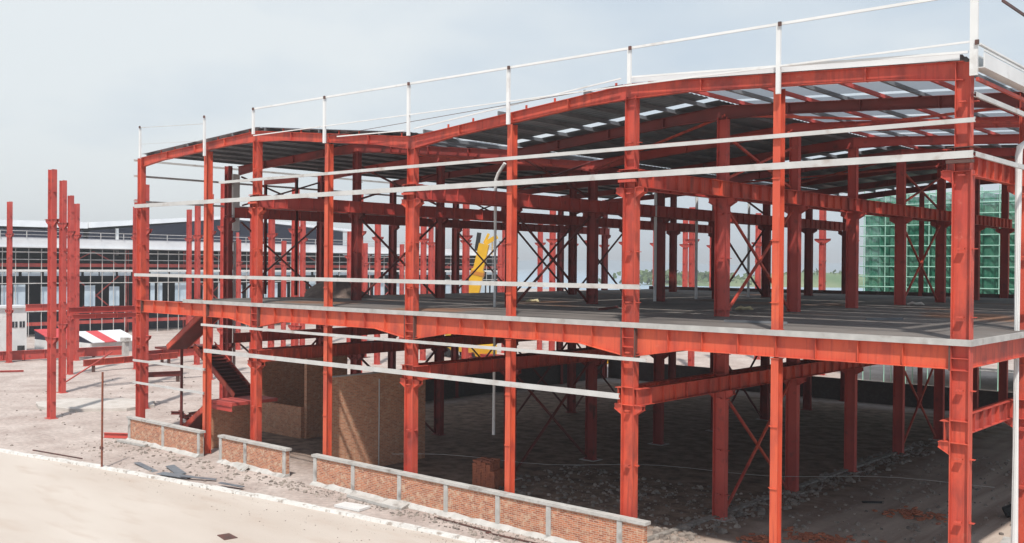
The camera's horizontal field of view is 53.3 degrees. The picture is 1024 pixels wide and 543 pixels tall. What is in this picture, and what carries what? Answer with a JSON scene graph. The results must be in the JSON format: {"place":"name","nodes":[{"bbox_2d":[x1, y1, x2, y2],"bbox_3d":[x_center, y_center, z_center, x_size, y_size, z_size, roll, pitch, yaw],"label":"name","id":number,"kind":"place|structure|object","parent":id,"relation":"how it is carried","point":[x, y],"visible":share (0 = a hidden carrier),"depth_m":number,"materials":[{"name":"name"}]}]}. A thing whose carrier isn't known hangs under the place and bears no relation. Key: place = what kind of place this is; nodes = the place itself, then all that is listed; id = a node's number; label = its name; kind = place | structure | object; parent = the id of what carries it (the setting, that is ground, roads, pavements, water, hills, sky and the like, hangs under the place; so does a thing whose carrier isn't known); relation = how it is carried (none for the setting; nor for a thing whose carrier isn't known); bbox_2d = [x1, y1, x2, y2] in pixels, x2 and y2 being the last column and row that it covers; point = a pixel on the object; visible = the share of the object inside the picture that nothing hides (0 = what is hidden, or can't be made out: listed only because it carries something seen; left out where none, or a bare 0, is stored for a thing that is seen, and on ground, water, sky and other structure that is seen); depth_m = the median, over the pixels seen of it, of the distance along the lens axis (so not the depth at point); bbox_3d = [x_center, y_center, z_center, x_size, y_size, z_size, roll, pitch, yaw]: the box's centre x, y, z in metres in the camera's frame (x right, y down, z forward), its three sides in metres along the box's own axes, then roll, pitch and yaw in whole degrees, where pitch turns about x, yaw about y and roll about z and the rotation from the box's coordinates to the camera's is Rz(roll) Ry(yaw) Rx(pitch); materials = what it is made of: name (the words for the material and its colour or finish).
{"place":"outdoors","nodes":[
{"label":"outdoors","id":0,"kind":"place"},
{"bbox_2d":[17,345,24,350],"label":"drum","id":1,"kind":"object","parent":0,"point":[20,347],"visible":0.66,"depth_m":119.03,"materials":[{"name":"metal"}]},
{"bbox_2d":[120,337,130,356],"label":"concrete pier","id":2,"kind":"structure","parent":0,"point":[125,345],"depth_m":111.69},
{"bbox_2d":[148,371,179,381],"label":"steel beam","id":3,"kind":"structure","parent":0,"point":[165,374],"depth_m":91.73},
{"bbox_2d":[0,452,469,542],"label":"road","id":4,"kind":"structure","parent":0,"point":[44,501],"depth_m":43.52,"materials":[{"name":"beige concrete"}]},
{"bbox_2d":[217,533,237,539],"bbox_3d":[-11.219,10.437,40.165,0.550,0.020,0.850,0,0,-37],"label":"drain cover","id":5,"kind":"object","parent":4,"relation":"on","point":[227,536],"visible":1,"depth_m":40.13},
{"bbox_2d":[0,448,500,542],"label":"kerb","id":6,"kind":"structure","parent":4,"relation":"on","point":[334,511],"depth_m":46.59,"materials":[{"name":"concrete"}]},
{"bbox_2d":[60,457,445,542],"bbox_3d":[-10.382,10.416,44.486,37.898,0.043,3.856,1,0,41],"label":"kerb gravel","id":7,"kind":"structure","parent":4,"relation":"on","point":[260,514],"depth_m":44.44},
{"bbox_2d":[236,240,242,349],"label":"steel column","id":8,"kind":"structure","parent":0,"point":[238,270],"depth_m":126.63,"materials":[{"name":"metal"}]},
{"bbox_2d":[248,219,251,348],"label":"steel column","id":9,"kind":"structure","parent":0,"point":[249,238],"depth_m":113.13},
{"bbox_2d":[5,376,546,542],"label":"gravel","id":10,"kind":"structure","parent":0,"point":[339,498],"depth_m":49.66,"materials":[{"name":"gravel"}]},
{"bbox_2d":[279,241,287,346],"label":"steel column","id":11,"kind":"structure","parent":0,"point":[283,282],"depth_m":131.92,"materials":[{"name":"metal"}]},
{"bbox_2d":[363,243,369,340],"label":"steel column","id":12,"kind":"structure","parent":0,"point":[365,264],"depth_m":142.13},
{"bbox_2d":[372,224,383,364],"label":"steel column","id":13,"kind":"structure","parent":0,"point":[377,275],"depth_m":109.64,"materials":[{"name":"metal"}]},
{"bbox_2d":[398,244,403,338],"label":"steel column","id":14,"kind":"structure","parent":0,"point":[401,285],"depth_m":147.33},
{"bbox_2d":[419,227,429,360],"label":"steel column","id":15,"kind":"structure","parent":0,"point":[424,240],"depth_m":114.81,"materials":[{"name":"metal"}]},
{"bbox_2d":[433,245,434,336],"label":"steel column","id":16,"kind":"structure","parent":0,"point":[434,271],"depth_m":152.61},
{"bbox_2d":[499,230,504,352],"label":"steel column","id":17,"kind":"structure","parent":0,"point":[503,263],"depth_m":125.19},
{"bbox_2d":[0,288,1013,542],"bbox_3d":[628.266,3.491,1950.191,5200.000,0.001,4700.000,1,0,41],"label":"ground","id":18,"kind":"structure","parent":0,"point":[688,440],"depth_m":59.84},
{"bbox_2d":[5,201,13,362],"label":"steel column","id":19,"kind":"structure","parent":18,"relation":"on","point":[9,236],"depth_m":108.29,"materials":[{"name":"metal"}]},
{"bbox_2d":[0,370,23,371],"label":"steel beam","id":20,"kind":"structure","parent":18,"relation":"on","point":[11,370],"depth_m":98.86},
{"bbox_2d":[0,305,26,350],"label":"site cabin","id":21,"kind":"object","parent":18,"relation":"on","point":[19,325],"visible":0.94,"depth_m":119.64,"materials":[{"name":"metal"}]},
{"bbox_2d":[12,322,16,327],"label":"window","id":22,"kind":"structure","parent":21,"relation":"in","point":[14,324],"depth_m":119.48,"materials":[{"name":"grey"}]},
{"bbox_2d":[19,321,24,326],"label":"window","id":23,"kind":"structure","parent":21,"relation":"in","point":[21,323],"depth_m":120.10,"materials":[{"name":"grey"}]},
{"bbox_2d":[34,328,66,349],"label":"striped shed","id":24,"kind":"structure","parent":18,"relation":"on","point":[40,341],"depth_m":124.90,"materials":[{"name":"white paint"}]},
{"bbox_2d":[44,169,59,418],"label":"steel column","id":25,"kind":"structure","parent":18,"relation":"on","point":[51,338],"depth_m":69.95,"materials":[{"name":"metal"}]},
{"bbox_2d":[32,449,82,458],"bbox_3d":[-25.388,10.193,56.927,4.500,0.050,0.070,1,0,32],"label":"steel bar","id":26,"kind":"object","parent":18,"relation":"on","point":[57,454],"visible":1,"depth_m":56.87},
{"bbox_2d":[0,346,121,360],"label":"steel beam","id":27,"kind":"structure","parent":18,"relation":"on","point":[23,355],"depth_m":112.73,"materials":[{"name":"metal"}]},
{"bbox_2d":[56,180,68,392],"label":"steel column","id":28,"kind":"structure","parent":18,"relation":"on","point":[62,324],"depth_m":83.70,"materials":[{"name":"metal"}]},
{"bbox_2d":[25,303,66,310],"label":"floor beam","id":29,"kind":"structure","parent":28,"relation":"attached to","point":[36,307],"depth_m":108.01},
{"bbox_2d":[66,195,75,374],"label":"steel column","id":30,"kind":"structure","parent":18,"relation":"on","point":[71,232],"depth_m":97.43,"materials":[{"name":"metal"}]},
{"bbox_2d":[68,306,135,313],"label":"floor beam","id":31,"kind":"structure","parent":30,"relation":"attached to","point":[102,309],"depth_m":86.36,"materials":[{"name":"metal"}]},
{"bbox_2d":[71,312,135,318],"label":"floor beam","id":32,"kind":"structure","parent":30,"relation":"attached to","point":[101,315],"depth_m":85.88,"materials":[{"name":"metal"}]},
{"bbox_2d":[73,204,80,360],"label":"steel column","id":33,"kind":"structure","parent":18,"relation":"on","point":[77,235],"depth_m":111.09,"materials":[{"name":"metal"}]},
{"bbox_2d":[66,352,112,381],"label":"prop","id":34,"kind":"object","parent":18,"relation":"on","point":[88,367],"visible":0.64,"depth_m":93.01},
{"bbox_2d":[36,398,154,411],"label":"concrete spill","id":35,"kind":"object","parent":18,"relation":"on","point":[89,404],"visible":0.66,"depth_m":75.48,"materials":[{"name":"concrete"}]},
{"bbox_2d":[99,372,103,466],"bbox_3d":[-21.386,7.765,53.166,0.245,5.051,0.110,1,0,41],"label":"pole","id":36,"kind":"object","parent":18,"relation":"on","point":[101,447],"visible":1,"depth_m":53.09,"materials":[{"name":"metal"}]},
{"bbox_2d":[79,329,131,350],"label":"striped shed","id":37,"kind":"structure","parent":18,"relation":"on","point":[102,338],"depth_m":122.08,"materials":[{"name":"white paint"}]},
{"bbox_2d":[103,432,127,437],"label":"steel beam","id":38,"kind":"structure","parent":18,"relation":"on","point":[114,435],"depth_m":62.45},
{"bbox_2d":[83,352,178,371],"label":"steel beam","id":39,"kind":"structure","parent":18,"relation":"on","point":[129,359],"depth_m":102.52,"materials":[{"name":"metal"}]},
{"bbox_2d":[131,207,133,355],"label":"steel column","id":40,"kind":"structure","parent":18,"relation":"on","point":[132,238],"depth_m":116.48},
{"bbox_2d":[117,439,147,446],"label":"concrete slab","id":41,"kind":"structure","parent":18,"relation":"on","point":[132,442],"depth_m":60.24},
{"bbox_2d":[132,199,136,369],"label":"steel column","id":42,"kind":"structure","parent":18,"relation":"on","point":[134,341],"depth_m":102.85,"materials":[{"name":"metal"}]},
{"bbox_2d":[134,462,157,471],"bbox_3d":[-19.205,10.260,53.516,0.350,0.032,2.600,0,2,-41],"label":"metal sheet","id":43,"kind":"object","parent":18,"relation":"on","point":[144,466],"visible":1,"depth_m":53.49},
{"bbox_2d":[145,184,151,408],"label":"steel column","id":44,"kind":"structure","parent":18,"relation":"on","point":[148,232],"depth_m":75.06,"materials":[{"name":"metal"}]},
{"bbox_2d":[149,345,219,362],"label":"steel beam","id":45,"kind":"structure","parent":44,"relation":"attached to","point":[188,352],"depth_m":108.97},
{"bbox_2d":[126,416,205,457],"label":"brick wall","id":46,"kind":"structure","parent":18,"relation":"on","point":[182,440],"depth_m":58.84,"materials":[{"name":"brick"}]},
{"bbox_2d":[157,472,191,478],"bbox_3d":[-16.926,10.233,51.260,1.900,0.031,0.600,3,1,21],"label":"metal sheet","id":47,"kind":"object","parent":18,"relation":"on","point":[170,474],"visible":0.93,"depth_m":51.26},
{"bbox_2d":[0,216,350,306],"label":"roofed hall","id":48,"kind":"structure","parent":18,"relation":"on","point":[162,229],"depth_m":191.41,"materials":[{"name":"grey"}]},
{"bbox_2d":[166,465,185,473],"bbox_3d":[-17.380,10.250,52.717,0.500,0.030,2.200,-3,4,-34],"label":"metal sheet","id":49,"kind":"object","parent":18,"relation":"on","point":[174,469],"visible":0.93,"depth_m":52.72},
{"bbox_2d":[170,409,198,424],"bbox_3d":[-19.570,9.407,63.408,4.108,1.994,1.756,1,0,23],"label":"scrap steel","id":50,"kind":"object","parent":18,"relation":"on","point":[187,416],"visible":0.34,"depth_m":63.96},
{"bbox_2d":[185,209,193,324],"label":"steel column","id":51,"kind":"structure","parent":18,"relation":"on","point":[189,239],"depth_m":121.51,"materials":[{"name":"metal"}]},
{"bbox_2d":[192,206,202,364],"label":"steel column","id":52,"kind":"structure","parent":18,"relation":"on","point":[197,236],"depth_m":107.84,"materials":[{"name":"metal"}]},
{"bbox_2d":[179,475,216,479],"bbox_3d":[-15.534,10.219,50.574,2.000,0.032,0.220,3,4,13],"label":"metal sheet","id":53,"kind":"object","parent":18,"relation":"on","point":[198,477],"visible":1,"depth_m":50.54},
{"bbox_2d":[212,194,215,379],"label":"steel column","id":54,"kind":"structure","parent":18,"relation":"on","point":[214,232],"depth_m":93.96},
{"bbox_2d":[217,184,224,397],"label":"steel column","id":55,"kind":"structure","parent":18,"relation":"on","point":[221,229],"depth_m":80.60,"materials":[{"name":"metal"}]},
{"bbox_2d":[211,404,249,448],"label":"brick wall","id":56,"kind":"structure","parent":18,"relation":"on","point":[236,422],"depth_m":60.16,"materials":[{"name":"brick"}]},
{"bbox_2d":[219,482,244,487],"bbox_3d":[-13.434,10.216,48.873,1.500,0.031,0.250,3,1,27],"label":"metal sheet","id":57,"kind":"object","parent":18,"relation":"on","point":[235,485],"visible":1,"depth_m":48.84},
{"bbox_2d":[237,463,249,470],"bbox_3d":[-14.080,10.257,53.318,0.550,0.100,1.000,-38,18,-23],"label":"concrete slab","id":58,"kind":"object","parent":18,"relation":"on","point":[244,466],"depth_m":53.20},
{"bbox_2d":[0,230,497,337],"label":"factory shed","id":59,"kind":"structure","parent":18,"relation":"on","point":[36,319],"depth_m":159.08,"materials":[{"name":"grey"}]},
{"bbox_2d":[216,434,291,477],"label":"brick wall","id":60,"kind":"structure","parent":18,"relation":"on","point":[265,458],"depth_m":53.12,"materials":[{"name":"brick"}]},
{"bbox_2d":[267,219,277,346],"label":"steel column","id":61,"kind":"structure","parent":18,"relation":"on","point":[271,234],"depth_m":99.27,"materials":[{"name":"metal"}]},
{"bbox_2d":[262,361,303,406],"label":"brick wall","id":62,"kind":"structure","parent":18,"relation":"on","point":[283,382],"depth_m":67.96,"materials":[{"name":"brick"}]},
{"bbox_2d":[262,402,303,438],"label":"brick wall","id":63,"kind":"structure","parent":18,"relation":"on","point":[283,419],"depth_m":63.97,"materials":[{"name":"brick"}]},
{"bbox_2d":[288,189,302,345],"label":"steel column","id":64,"kind":"structure","parent":18,"relation":"on","point":[294,326],"depth_m":85.69,"materials":[{"name":"metal"}]},
{"bbox_2d":[299,221,307,344],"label":"steel column","id":65,"kind":"structure","parent":18,"relation":"on","point":[302,260],"depth_m":118.15,"materials":[{"name":"metal"}]},
{"bbox_2d":[304,355,346,438],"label":"brick wall","id":66,"kind":"structure","parent":18,"relation":"on","point":[313,401],"depth_m":63.27,"materials":[{"name":"brick"}]},
{"bbox_2d":[345,231,350,341],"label":"steel column","id":67,"kind":"structure","parent":18,"relation":"on","point":[348,256],"depth_m":123.28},
{"bbox_2d":[334,502,370,511],"bbox_3d":[-7.050,10.387,45.087,1.500,0.100,0.800,1,0,33],"label":"white board","id":68,"kind":"object","parent":18,"relation":"on","point":[353,506],"visible":1,"depth_m":44.91,"materials":[{"name":"paint"}]},
{"bbox_2d":[361,194,366,372],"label":"steel column","id":69,"kind":"structure","parent":18,"relation":"on","point":[363,232],"depth_m":90.57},
{"bbox_2d":[347,493,383,505],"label":"concrete slab","id":70,"kind":"structure","parent":18,"relation":"on","point":[374,501],"depth_m":46.34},
{"bbox_2d":[332,369,425,465],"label":"brick wall","id":71,"kind":"structure","parent":18,"relation":"on","point":[368,417],"depth_m":53.89,"materials":[{"name":"brick"}]},
{"bbox_2d":[381,499,408,510],"bbox_3d":[-5.180,10.362,45.238,1.100,0.160,0.700,6,9,26],"label":"concrete slab","id":72,"kind":"object","parent":18,"relation":"on","point":[394,504],"depth_m":45.12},
{"bbox_2d":[427,227,434,293],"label":"steel column","id":73,"kind":"structure","parent":18,"relation":"on","point":[430,243],"depth_m":133.62,"materials":[{"name":"metal"}]},
{"bbox_2d":[434,516,490,531],"bbox_3d":[-2.077,10.475,42.269,3.400,0.050,0.070,1,1,44],"label":"steel bar","id":74,"kind":"object","parent":18,"relation":"on","point":[463,524],"visible":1,"depth_m":42.14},
{"bbox_2d":[460,204,472,358],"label":"steel column","id":75,"kind":"structure","parent":18,"relation":"on","point":[465,256],"depth_m":101.03,"materials":[{"name":"metal"}]},
{"bbox_2d":[444,232,497,357],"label":"truck crane","id":76,"kind":"object","parent":18,"relation":"on","point":[481,249],"visible":0.43,"depth_m":117.22,"materials":[{"name":"yellow paint"}]},
{"bbox_2d":[309,453,650,542],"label":"brick wall","id":77,"kind":"structure","parent":18,"relation":"on","point":[548,520],"depth_m":42.57,"materials":[{"name":"brick"}]},
{"bbox_2d":[468,353,501,357],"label":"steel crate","id":78,"kind":"object","parent":18,"relation":"on","point":[470,355],"visible":0.14,"depth_m":112.07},
{"bbox_2d":[472,457,504,488],"bbox_3d":[-1.148,9.816,49.704,1.259,1.318,1.009,1,0,29],"label":"brick stack","id":79,"kind":"object","parent":18,"relation":"on","point":[487,472],"visible":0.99,"depth_m":49.36,"materials":[{"name":"brick"}]},
{"bbox_2d":[496,245,501,291],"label":"steel column","id":80,"kind":"structure","parent":18,"relation":"on","point":[499,265],"depth_m":143.91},
{"bbox_2d":[485,532,535,542],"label":"steel bar","id":81,"kind":"object","parent":18,"relation":"on","point":[509,537],"visible":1,"depth_m":40.21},
{"bbox_2d":[425,363,601,401],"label":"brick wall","id":82,"kind":"structure","parent":18,"relation":"on","point":[531,376],"depth_m":86.56,"materials":[{"name":"brick"}]},
{"bbox_2d":[133,0,1023,542],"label":"steel frame building","id":83,"kind":"structure","parent":18,"relation":"on","point":[963,330],"depth_m":48.59,"materials":[{"name":"red painted steel"},{"name":"concrete"}]},
{"bbox_2d":[304,274,372,297],"bbox_3d":[-11.066,0.917,65.235,4.365,1.458,4.580,0,0,-8],"label":"sand heap","id":84,"kind":"object","parent":83,"relation":"on","point":[341,289],"visible":0.56,"depth_m":63.73,"materials":[{"name":"sand"}]},
{"bbox_2d":[526,299,538,301],"bbox_3d":[1.193,1.666,58.458,1.011,0.223,0.395,1,0,41],"label":"cement bag","id":85,"kind":"object","parent":83,"relation":"on","point":[533,300],"visible":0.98,"depth_m":58.28,"materials":[{"name":"beige paper"}]},
{"bbox_2d":[598,306,619,309],"bbox_3d":[4.788,1.799,50.238,0.180,0.090,3.200,1,0,21],"label":"steel offcut","id":86,"kind":"object","parent":83,"relation":"on","point":[606,308],"visible":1,"depth_m":50.02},
{"bbox_2d":[442,454,988,486],"bbox_3d":[7.829,9.501,49.183,28.660,0.257,0.016,1,0,13],"label":"strung cable","id":87,"kind":"object","parent":83,"relation":"attached to","point":[730,472],"visible":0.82,"depth_m":48.24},
{"bbox_2d":[735,306,753,309],"bbox_3d":[11.452,1.801,50.291,1.011,0.223,0.395,1,0,41],"label":"cement bag","id":88,"kind":"object","parent":83,"relation":"on","point":[744,308],"visible":1,"depth_m":50.13,"materials":[{"name":"beige paper"}]},
{"bbox_2d":[724,320,787,323],"bbox_3d":[9.238,1.908,38.683,2.400,0.090,0.180,1,0,29],"label":"steel offcut","id":89,"kind":"object","parent":83,"relation":"on","point":[750,321],"visible":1,"depth_m":38.73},
{"bbox_2d":[865,318,902,319],"bbox_3d":[15.239,1.937,41.787,1.600,0.090,0.180,0,0,-9],"label":"steel offcut","id":90,"kind":"object","parent":83,"relation":"on","point":[884,319],"visible":1,"depth_m":41.69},
{"bbox_2d":[907,301,924,304],"bbox_3d":[23.280,1.843,58.813,1.011,0.223,0.395,1,0,41],"label":"cement bag","id":91,"kind":"object","parent":83,"relation":"on","point":[915,303],"visible":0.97,"depth_m":58.70,"materials":[{"name":"beige paper"}]},
{"bbox_2d":[579,458,602,461],"bbox_3d":[4.382,10.526,56.806,1.240,0.160,1.000,1,0,41],"label":"column pad","id":92,"kind":"object","parent":18,"relation":"on","point":[591,460],"depth_m":56.53,"materials":[{"name":"concrete"}]},
{"bbox_2d":[712,518,729,521],"bbox_3d":[8.912,10.646,43.754,1.240,0.160,1.000,1,0,41],"label":"column pad","id":93,"kind":"object","parent":18,"relation":"on","point":[727,520],"depth_m":43.30,"materials":[{"name":"concrete"}]},
{"bbox_2d":[736,533,768,542],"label":"brick heap","id":94,"kind":"object","parent":18,"relation":"on","point":[761,538],"visible":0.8,"depth_m":40.13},
{"bbox_2d":[499,423,1010,542],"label":"rubble","id":95,"kind":"object","parent":18,"relation":"on","point":[691,535],"visible":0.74,"depth_m":47.97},
{"bbox_2d":[647,446,912,542],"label":"footing strip","id":96,"kind":"object","parent":18,"relation":"on","point":[711,517],"visible":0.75,"depth_m":46.54,"materials":[{"name":"concrete"}]},
{"bbox_2d":[783,526,886,542],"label":"brick heap","id":97,"kind":"object","parent":18,"relation":"on","point":[806,536],"visible":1,"depth_m":40.39,"materials":[{"name":"brick"}]},
{"bbox_2d":[862,501,881,502],"bbox_3d":[16.536,10.592,46.855,0.900,0.070,0.140,0,0,1],"label":"timber offcut","id":98,"kind":"object","parent":18,"relation":"on","point":[871,501],"visible":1,"depth_m":46.80,"materials":[{"name":"wood"}]},
{"bbox_2d":[872,506,947,524],"bbox_3d":[17.660,10.526,44.195,2.559,0.278,3.390,0,0,-25],"label":"brick heap","id":99,"kind":"object","parent":18,"relation":"on","point":[909,513],"visible":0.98,"depth_m":44.39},
{"bbox_2d":[859,185,1014,390],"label":"scaffold","id":100,"kind":"object","parent":18,"relation":"on","point":[879,244],"visible":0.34,"depth_m":93.09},
{"bbox_2d":[1000,537,1010,542],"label":"concrete pit slab","id":101,"kind":"structure","parent":18,"relation":"on","point":[1006,540],"depth_m":40.24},
{"bbox_2d":[1002,504,1010,517],"bbox_3d":[21.811,10.338,44.097,0.898,0.770,1.155,0,0,-3],"label":"tarpaulin bundle","id":102,"kind":"object","parent":18,"relation":"on","point":[1006,509],"visible":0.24,"depth_m":44.22,"materials":[{"name":"black plastic"}]},
{"bbox_2d":[0,0,1023,264],"label":"sky","id":103,"kind":"structure","parent":0,"point":[79,79],"materials":[{"name":"white"}]},
{"bbox_2d":[535,224,545,349],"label":"steel column","id":104,"kind":"structure","parent":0,"point":[540,279],"depth_m":130.21,"materials":[{"name":"metal"}]},
{"bbox_2d":[546,211,556,350],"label":"steel column","id":105,"kind":"structure","parent":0,"point":[552,240],"depth_m":111.33,"materials":[{"name":"metal"}]},
{"bbox_2d":[650,230,653,270],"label":"steel column","id":106,"kind":"structure","parent":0,"point":[651,244],"depth_m":126.99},
{"bbox_2d":[679,220,688,286],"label":"steel column","id":107,"kind":"structure","parent":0,"point":[685,245],"depth_m":131.97,"materials":[{"name":"metal"}]},
{"bbox_2d":[517,269,864,290],"bbox_3d":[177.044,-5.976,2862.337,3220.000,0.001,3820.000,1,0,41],"label":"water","id":108,"kind":"structure","parent":0,"point":[523,274],"depth_m":892.89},
{"bbox_2d":[518,260,864,271],"bbox_3d":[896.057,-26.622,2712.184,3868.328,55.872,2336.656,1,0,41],"label":"hills","id":109,"kind":"structure","parent":0,"point":[612,265],"depth_m":2654.75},
{"bbox_2d":[685,207,699,365],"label":"steel column","id":110,"kind":"structure","parent":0,"point":[691,283],"depth_m":108.51,"materials":[{"name":"metal"}]},
{"bbox_2d":[706,237,710,286],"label":"steel column","id":111,"kind":"structure","parent":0,"point":[708,246],"depth_m":137.32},
{"bbox_2d":[646,272,864,287],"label":"hills","id":112,"kind":"structure","parent":0,"point":[832,280],"depth_m":565.90,"materials":[{"name":"plant"}]},
{"bbox_2d":[598,268,840,284],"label":"distant woods","id":113,"kind":"object","parent":112,"relation":"on","point":[646,276],"visible":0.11,"depth_m":586.08,"materials":[{"name":"green plant"}]},
{"bbox_2d":[751,213,761,359],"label":"steel column","id":114,"kind":"structure","parent":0,"point":[758,245],"depth_m":119.14,"materials":[{"name":"metal"}]},
{"bbox_2d":[608,359,1012,410],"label":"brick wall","id":115,"kind":"structure","parent":0,"point":[877,392],"depth_m":82.21,"materials":[{"name":"brick"}]},
{"bbox_2d":[814,210,830,374],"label":"steel column","id":116,"kind":"structure","parent":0,"point":[822,240],"depth_m":102.49,"materials":[{"name":"metal"}]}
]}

